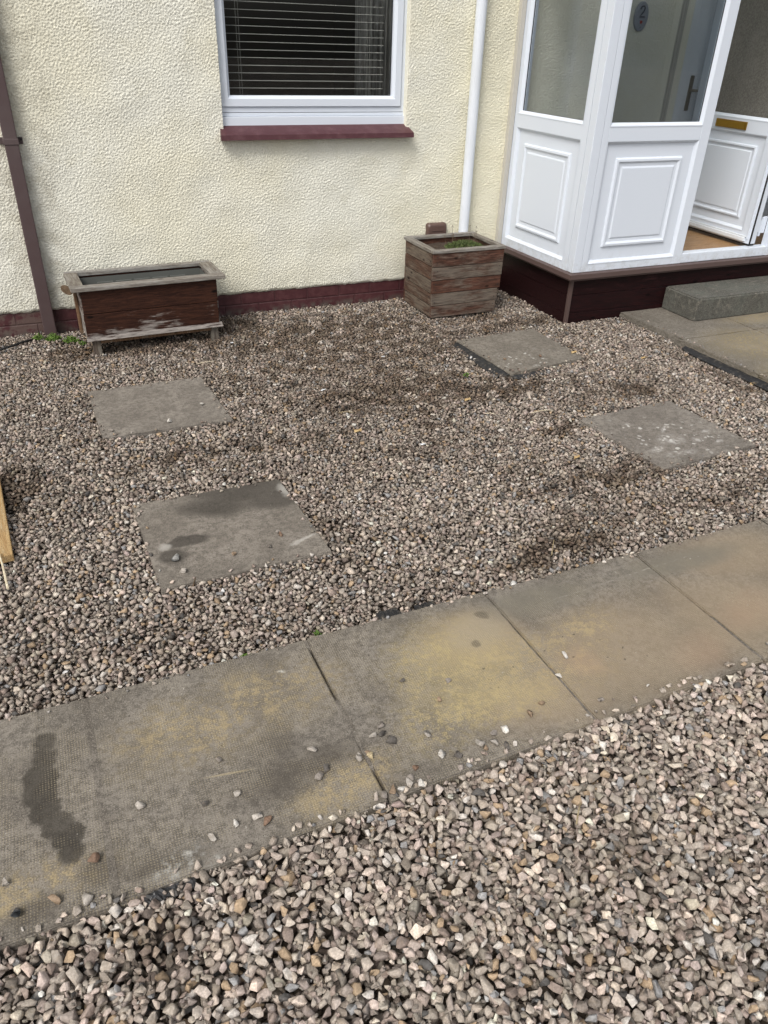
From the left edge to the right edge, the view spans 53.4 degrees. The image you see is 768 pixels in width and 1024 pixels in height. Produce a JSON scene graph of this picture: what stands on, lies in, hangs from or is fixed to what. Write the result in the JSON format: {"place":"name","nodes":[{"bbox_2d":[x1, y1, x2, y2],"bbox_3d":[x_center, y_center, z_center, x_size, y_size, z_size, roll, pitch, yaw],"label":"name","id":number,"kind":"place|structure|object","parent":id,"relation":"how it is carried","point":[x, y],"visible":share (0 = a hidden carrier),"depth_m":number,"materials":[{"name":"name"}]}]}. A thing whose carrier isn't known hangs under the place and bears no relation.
{"place":"outdoors","nodes":[
{"label":"outdoors","id":0,"kind":"place"},
{"bbox_2d":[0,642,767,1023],"bbox_3d":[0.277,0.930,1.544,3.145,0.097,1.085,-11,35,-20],"label":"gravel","id":1,"kind":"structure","parent":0,"point":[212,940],"depth_m":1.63,"materials":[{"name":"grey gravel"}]},
{"bbox_2d":[144,877,195,905],"bbox_3d":[-0.457,0.815,1.639,0.110,0.013,0.026,-13,35,-22],"label":"weed membrane","id":2,"kind":"object","parent":1,"relation":"on","point":[160,896],"visible":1,"depth_m":1.64,"materials":[{"name":"black fabric"}]},
{"bbox_2d":[576,803,580,824],"bbox_3d":[0.462,0.716,1.814,0.005,0.007,0.060,13,34,16],"label":"twig","id":3,"kind":"object","parent":1,"relation":"on","point":[578,814],"visible":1,"depth_m":1.81,"materials":[{"name":"beige wood"}]},
{"bbox_2d":[0,304,767,1023],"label":"ground","id":4,"kind":"structure","parent":0,"point":[572,962],"depth_m":1.98,"materials":[{"name":"grey gravel"}]},
{"bbox_2d":[0,698,117,962],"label":"path slab","id":5,"kind":"structure","parent":4,"relation":"on","point":[51,838],"depth_m":1.75,"materials":[{"name":"grey concrete"}]},
{"bbox_2d":[2,877,9,886],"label":"loose stone","id":6,"kind":"object","parent":5,"relation":"on","point":[5,882],"visible":1,"depth_m":1.62,"materials":[{"name":"grey stone"}]},
{"bbox_2d":[10,908,20,917],"bbox_3d":[-0.759,0.824,1.575,0.019,0.020,0.024,-11,35,-20],"label":"loose stone","id":7,"kind":"object","parent":5,"relation":"on","point":[15,913],"visible":1,"depth_m":1.57,"materials":[{"name":"black stone"}]},
{"bbox_2d":[47,894,60,904],"bbox_3d":[-0.689,0.811,1.602,0.028,0.017,0.013,10,33,13],"label":"loose stone","id":8,"kind":"object","parent":5,"relation":"on","point":[54,898],"visible":1,"depth_m":1.60,"materials":[{"name":"beige stone"}]},
{"bbox_2d":[82,892,92,906],"bbox_3d":[-0.626,0.813,1.606,0.025,0.012,0.024,14,34,18],"label":"loose stone","id":9,"kind":"object","parent":5,"relation":"on","point":[87,899],"visible":1,"depth_m":1.60,"materials":[{"name":"grey stone"}]},
{"bbox_2d":[87,852,99,862],"bbox_3d":[-0.638,0.761,1.681,0.023,0.020,0.025,-1,32,-4],"label":"loose stone","id":10,"kind":"object","parent":5,"relation":"on","point":[94,857],"visible":1,"depth_m":1.68,"materials":[{"name":"brown stone"}]},
{"bbox_2d":[88,640,387,914],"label":"path slab","id":11,"kind":"structure","parent":4,"relation":"on","point":[259,723],"depth_m":1.92,"materials":[{"name":"grey concrete"}]},
{"bbox_2d":[135,801,145,809],"bbox_3d":[-0.575,0.691,1.801,0.024,0.013,0.020,-11,35,-20],"label":"loose stone","id":12,"kind":"object","parent":11,"relation":"on","point":[139,805],"visible":1,"depth_m":1.80,"materials":[{"name":"white stone"}]},
{"bbox_2d":[201,800,208,805],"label":"loose stone","id":13,"kind":"object","parent":11,"relation":"on","point":[204,803],"visible":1,"depth_m":1.80,"materials":[{"name":"grey stone"}]},
{"bbox_2d":[208,833,215,840],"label":"loose stone","id":14,"kind":"object","parent":11,"relation":"on","point":[211,836],"visible":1,"depth_m":1.73,"materials":[{"name":"beige stone"}]},
{"bbox_2d":[233,819,238,827],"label":"loose stone","id":15,"kind":"object","parent":11,"relation":"on","point":[236,823],"visible":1,"depth_m":1.76,"materials":[{"name":"white stone"}]},
{"bbox_2d":[233,790,240,796],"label":"loose stone","id":16,"kind":"object","parent":11,"relation":"on","point":[237,793],"visible":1,"depth_m":1.83,"materials":[{"name":"white stone"}]},
{"bbox_2d":[252,812,262,819],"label":"loose stone","id":17,"kind":"object","parent":11,"relation":"on","point":[257,815],"visible":1,"depth_m":1.78,"materials":[{"name":"white stone"}]},
{"bbox_2d":[263,815,271,825],"bbox_3d":[-0.271,0.717,1.776,0.024,0.015,0.022,-11,35,-20],"label":"loose stone","id":18,"kind":"object","parent":11,"relation":"on","point":[267,819],"visible":1,"depth_m":1.77,"materials":[{"name":"stone"}]},
{"bbox_2d":[307,746,316,751],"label":"loose stone","id":19,"kind":"object","parent":11,"relation":"on","point":[312,748],"visible":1,"depth_m":1.95,"materials":[{"name":"grey stone"}]},
{"bbox_2d":[314,771,323,779],"bbox_3d":[-0.160,0.650,1.885,0.020,0.018,0.025,8,33,9],"label":"loose stone","id":20,"kind":"object","parent":11,"relation":"on","point":[319,775],"visible":1,"depth_m":1.88,"materials":[{"name":"grey stone"}]},
{"bbox_2d":[323,763,328,772],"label":"loose stone","id":21,"kind":"object","parent":11,"relation":"on","point":[326,767],"visible":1,"depth_m":1.90,"materials":[{"name":"grey stone"}]},
{"bbox_2d":[355,752,362,761],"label":"loose stone","id":22,"kind":"object","parent":11,"relation":"on","point":[358,757],"visible":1,"depth_m":1.93,"materials":[{"name":"grey stone"}]},
{"bbox_2d":[381,791,386,798],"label":"loose stone","id":23,"kind":"object","parent":11,"relation":"on","point":[383,794],"visible":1,"depth_m":1.84,"materials":[{"name":"grey stone"}]},
{"bbox_2d":[0,0,717,340],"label":"house","id":24,"kind":"structure","parent":4,"relation":"on","point":[146,133],"depth_m":4.67,"materials":[{"name":"beige paint"}]},
{"bbox_2d":[0,55,56,337],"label":"downpipe","id":25,"kind":"object","parent":24,"relation":"attached to","point":[10,140],"visible":0.88,"depth_m":4.16,"materials":[{"name":"brown plastic"}]},
{"bbox_2d":[223,0,384,95],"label":"venetian blind","id":26,"kind":"object","parent":24,"relation":"hanging from","point":[239,41],"visible":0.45,"depth_m":4.50,"materials":[{"name":"grey plastic"}]},
{"bbox_2d":[214,0,413,140],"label":"window","id":27,"kind":"structure","parent":24,"relation":"in","point":[245,116],"depth_m":4.57,"materials":[{"name":"white plastic"}]},
{"bbox_2d":[354,0,391,95],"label":"curtain","id":28,"kind":"object","parent":24,"relation":"hanging from","point":[384,36],"visible":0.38,"depth_m":4.76,"materials":[{"name":"fabric"}]},
{"bbox_2d":[425,222,446,234],"bbox_3d":[0.358,-1.911,5.239,0.150,0.140,0.048,-11,35,-20],"label":"vent cowl","id":29,"kind":"object","parent":24,"relation":"attached to","point":[436,228],"visible":0.53,"depth_m":5.20,"materials":[{"name":"brown plastic"}]},
{"bbox_2d":[458,0,487,231],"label":"downpipe","id":30,"kind":"object","parent":24,"relation":"attached to","point":[476,66],"visible":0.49,"depth_m":4.87,"materials":[{"name":"white plastic"}]},
{"bbox_2d":[671,0,717,121],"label":"front door","id":31,"kind":"structure","parent":24,"relation":"in","point":[704,10],"depth_m":5.41,"materials":[{"name":"white plastic"}]},
{"bbox_2d":[0,289,767,720],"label":"gravel bed","id":32,"kind":"object","parent":4,"relation":"on","point":[288,335],"visible":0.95,"depth_m":3.28,"materials":[{"name":"grey gravel"}]},
{"bbox_2d":[0,555,8,589],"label":"splinter","id":33,"kind":"object","parent":32,"relation":"on","point":[6,581],"visible":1,"depth_m":2.55,"materials":[{"name":"beige wood"}]},
{"bbox_2d":[0,480,13,563],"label":"timber board","id":34,"kind":"object","parent":32,"relation":"on","point":[6,552],"visible":1,"depth_m":2.72,"materials":[{"name":"brown wood"}]},
{"bbox_2d":[0,338,36,350],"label":"cable","id":35,"kind":"object","parent":32,"relation":"on","point":[15,344],"visible":1,"depth_m":4.36,"materials":[{"name":"black rubber"}]},
{"bbox_2d":[32,333,43,339],"bbox_3d":[-2.022,-1.032,4.468,0.067,0.038,0.063,12,34,16],"label":"weed","id":36,"kind":"object","parent":32,"relation":"on","point":[39,337],"visible":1,"depth_m":4.46,"materials":[{"name":"green plant"}]},
{"bbox_2d":[44,332,61,340],"bbox_3d":[-1.938,-1.028,4.465,0.101,0.045,0.076,-11,35,-20],"label":"weed","id":37,"kind":"object","parent":32,"relation":"on","point":[54,336],"visible":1,"depth_m":4.46,"materials":[{"name":"green plant"}]},
{"bbox_2d":[62,335,79,343],"bbox_3d":[-1.827,-1.014,4.456,0.088,0.047,0.089,3,32,1],"label":"weed","id":38,"kind":"object","parent":32,"relation":"on","point":[72,338],"visible":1,"depth_m":4.45,"materials":[{"name":"green plant"}]},
{"bbox_2d":[60,260,225,355],"bbox_3d":[-1.397,-1.193,4.480,0.884,0.410,0.374,-13,35,-22],"label":"wooden trough","id":39,"kind":"object","parent":32,"relation":"on","point":[131,303],"visible":0.98,"depth_m":4.36,"materials":[{"name":"red-brown stained wood"},{"name":"grey weathered wood"},{"name":"soil"}]},
{"bbox_2d":[87,377,232,441],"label":"stepping slab","id":40,"kind":"structure","parent":32,"relation":"on","point":[145,410],"depth_m":3.72,"materials":[{"name":"grey concrete"}]},
{"bbox_2d":[132,479,331,595],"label":"stepping slab","id":41,"kind":"structure","parent":32,"relation":"on","point":[204,535],"depth_m":2.82,"materials":[{"name":"grey concrete"}]},
{"bbox_2d":[171,554,178,561],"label":"loose stone","id":42,"kind":"object","parent":41,"relation":"on","point":[175,557],"visible":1,"depth_m":2.66,"materials":[{"name":"grey stone"}]},
{"bbox_2d":[376,608,400,618],"bbox_3d":[0.013,0.325,2.449,0.082,0.014,0.049,-11,35,-20],"label":"weed membrane","id":43,"kind":"object","parent":32,"relation":"on","point":[388,612],"visible":0.97,"depth_m":2.45,"materials":[{"name":"black fabric"}]},
{"bbox_2d":[414,601,435,609],"bbox_3d":[0.131,0.304,2.487,0.072,0.013,0.035,-11,35,-20],"label":"weed membrane","id":44,"kind":"object","parent":32,"relation":"on","point":[423,605],"visible":0.98,"depth_m":2.48,"materials":[{"name":"black fabric"}]},
{"bbox_2d":[403,231,505,317],"bbox_3d":[0.458,-1.603,5.138,0.535,0.429,0.431,-12,35,-21],"label":"wooden planter","id":45,"kind":"object","parent":32,"relation":"on","point":[440,280],"visible":0.93,"depth_m":5.00,"materials":[{"name":"brown wood"}]},
{"bbox_2d":[445,225,476,242],"bbox_3d":[0.512,-1.835,5.085,0.237,0.166,0.107,-2,32,-7],"label":"dry weed","id":46,"kind":"object","parent":45,"relation":"in","point":[469,235],"visible":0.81,"depth_m":5.06,"materials":[{"name":"plant"}]},
{"bbox_2d":[444,239,482,248],"bbox_3d":[0.531,-1.784,5.059,0.286,0.059,0.199,-11,35,-20],"label":"moss clump","id":47,"kind":"object","parent":45,"relation":"in","point":[459,243],"visible":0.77,"depth_m":5.05,"materials":[{"name":"green plant"}]},
{"bbox_2d":[450,342,509,376],"bbox_3d":[0.538,-0.884,4.429,0.079,0.017,0.556,-14,36,-23],"label":"weed membrane","id":48,"kind":"object","parent":32,"relation":"on","point":[483,363],"visible":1,"depth_m":4.39,"materials":[{"name":"black fabric"}]},
{"bbox_2d":[456,329,583,376],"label":"stepping slab","id":49,"kind":"structure","parent":32,"relation":"on","point":[521,350],"depth_m":4.53,"materials":[{"name":"grey concrete"}]},
{"bbox_2d":[512,369,550,378],"bbox_3d":[0.829,-0.766,4.260,0.246,0.015,0.044,-13,35,-23],"label":"weed membrane","id":50,"kind":"object","parent":32,"relation":"on","point":[519,376],"visible":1,"depth_m":4.25,"materials":[{"name":"black fabric"}]},
{"bbox_2d":[579,401,754,472],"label":"stepping slab","id":51,"kind":"structure","parent":32,"relation":"on","point":[661,435],"depth_m":3.65,"materials":[{"name":"grey concrete"}]},
{"bbox_2d":[682,346,767,390],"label":"weed membrane","id":52,"kind":"object","parent":32,"relation":"on","point":[760,383],"visible":1,"depth_m":4.42,"materials":[{"name":"black fabric"}]},
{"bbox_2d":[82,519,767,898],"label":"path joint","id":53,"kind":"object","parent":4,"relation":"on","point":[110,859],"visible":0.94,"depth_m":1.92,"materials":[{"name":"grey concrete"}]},
{"bbox_2d":[307,593,593,809],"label":"path slab","id":54,"kind":"structure","parent":4,"relation":"on","point":[479,652],"depth_m":2.15,"materials":[{"name":"beige concrete"}]},
{"bbox_2d":[367,752,372,758],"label":"loose stone","id":55,"kind":"object","parent":54,"relation":"on","point":[370,755],"visible":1,"depth_m":1.94,"materials":[{"name":"beige stone"}]},
{"bbox_2d":[369,732,376,736],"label":"loose stone","id":56,"kind":"object","parent":54,"relation":"on","point":[373,734],"visible":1,"depth_m":2.00,"materials":[{"name":"grey stone"}]},
{"bbox_2d":[378,721,384,729],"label":"loose stone","id":57,"kind":"object","parent":54,"relation":"on","point":[381,724],"visible":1,"depth_m":2.02,"materials":[{"name":"grey stone"}]},
{"bbox_2d":[377,730,385,736],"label":"loose stone","id":58,"kind":"object","parent":54,"relation":"on","point":[381,733],"visible":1,"depth_m":2.00,"materials":[{"name":"grey stone"}]},
{"bbox_2d":[386,735,396,743],"bbox_3d":[0.020,0.593,1.982,0.026,0.016,0.026,15,34,19],"label":"loose stone","id":59,"kind":"object","parent":54,"relation":"on","point":[391,739],"visible":1,"depth_m":1.98,"materials":[{"name":"grey stone"}]},
{"bbox_2d":[389,784,395,793],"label":"loose stone","id":60,"kind":"object","parent":54,"relation":"on","point":[392,790],"visible":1,"depth_m":1.85,"materials":[{"name":"brown stone"}]},
{"bbox_2d":[398,786,404,791],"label":"loose stone","id":61,"kind":"object","parent":54,"relation":"on","point":[401,788],"visible":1,"depth_m":1.85,"materials":[{"name":"white stone"}]},
{"bbox_2d":[406,777,412,787],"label":"loose stone","id":62,"kind":"object","parent":54,"relation":"on","point":[409,782],"visible":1,"depth_m":1.87,"materials":[{"name":"white stone"}]},
{"bbox_2d":[407,774,413,780],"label":"loose stone","id":63,"kind":"object","parent":54,"relation":"on","point":[410,777],"visible":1,"depth_m":1.89,"materials":[{"name":"grey stone"}]},
{"bbox_2d":[418,778,424,786],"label":"loose stone","id":64,"kind":"object","parent":54,"relation":"on","point":[421,782],"visible":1,"depth_m":1.87,"materials":[{"name":"white stone"}]},
{"bbox_2d":[423,730,431,736],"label":"loose stone","id":65,"kind":"object","parent":54,"relation":"on","point":[427,733],"visible":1,"depth_m":2.00,"materials":[{"name":"grey stone"}]},
{"bbox_2d":[438,749,445,757],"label":"loose stone","id":66,"kind":"object","parent":54,"relation":"on","point":[441,753],"visible":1,"depth_m":1.94,"materials":[{"name":"grey stone"}]},
{"bbox_2d":[454,750,462,757],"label":"loose stone","id":67,"kind":"object","parent":54,"relation":"on","point":[457,754],"visible":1,"depth_m":1.95,"materials":[{"name":"grey stone"}]},
{"bbox_2d":[475,739,485,746],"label":"loose stone","id":68,"kind":"object","parent":54,"relation":"on","point":[480,742],"visible":1,"depth_m":1.98,"materials":[{"name":"grey stone"}]},
{"bbox_2d":[490,730,496,735],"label":"loose stone","id":69,"kind":"object","parent":54,"relation":"on","point":[493,732],"visible":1,"depth_m":2.02,"materials":[{"name":"grey stone"}]},
{"bbox_2d":[490,739,498,745],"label":"loose stone","id":70,"kind":"object","parent":54,"relation":"on","point":[495,741],"visible":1,"depth_m":1.99,"materials":[{"name":"grey stone"}]},
{"bbox_2d":[500,725,508,732],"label":"loose stone","id":71,"kind":"object","parent":54,"relation":"on","point":[504,729],"visible":1,"depth_m":2.02,"materials":[{"name":"white stone"}]},
{"bbox_2d":[503,741,509,749],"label":"loose stone","id":72,"kind":"object","parent":54,"relation":"on","point":[506,744],"visible":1,"depth_m":1.98,"materials":[{"name":"grey stone"}]},
{"bbox_2d":[527,709,532,716],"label":"loose stone","id":73,"kind":"object","parent":54,"relation":"on","point":[529,712],"visible":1,"depth_m":2.08,"materials":[{"name":"beige stone"}]},
{"bbox_2d":[486,554,762,730],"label":"path slab","id":74,"kind":"structure","parent":4,"relation":"on","point":[621,631],"depth_m":2.38,"materials":[{"name":"beige concrete"}]},
{"bbox_2d":[495,0,767,326],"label":"porch","id":75,"kind":"object","parent":4,"relation":"on","point":[601,214],"visible":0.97,"depth_m":4.97,"materials":[{"name":"white plastic"}]},
{"bbox_2d":[633,1,648,30],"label":"number plaque","id":76,"kind":"object","parent":75,"relation":"attached to","point":[641,14],"visible":1,"depth_m":5.04,"materials":[{"name":"stone"}]},
{"bbox_2d":[688,0,767,245],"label":"door","id":77,"kind":"structure","parent":75,"relation":"in","point":[731,196],"depth_m":5.25,"materials":[{"name":"white plastic"}]},
{"bbox_2d":[619,307,752,346],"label":"entry slab","id":78,"kind":"structure","parent":4,"relation":"on","point":[679,325],"depth_m":4.98,"materials":[{"name":"grey concrete"}]},
{"bbox_2d":[662,276,767,320],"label":"door step","id":79,"kind":"object","parent":78,"relation":"on","point":[714,299],"depth_m":5.14,"materials":[{"name":"concrete"}]},
{"bbox_2d":[634,520,767,663],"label":"path slab","id":80,"kind":"structure","parent":4,"relation":"on","point":[721,576],"depth_m":2.67,"materials":[{"name":"beige concrete"}]},
{"bbox_2d":[681,330,767,385],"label":"entry slab","id":81,"kind":"structure","parent":4,"relation":"on","point":[748,349],"depth_m":4.62,"materials":[{"name":"beige concrete"}]},
{"bbox_2d":[725,312,767,329],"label":"entry slab","id":82,"kind":"structure","parent":4,"relation":"on","point":[755,321],"depth_m":5.10,"materials":[{"name":"beige concrete"}]},
{"bbox_2d":[756,328,767,334],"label":"entry slab","id":83,"kind":"structure","parent":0,"point":[764,331],"depth_m":4.92,"materials":[{"name":"beige concrete"}]},
{"bbox_2d":[759,373,767,382],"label":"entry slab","id":84,"kind":"structure","parent":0,"point":[763,378],"depth_m":4.25,"materials":[{"name":"beige concrete"}]}
]}

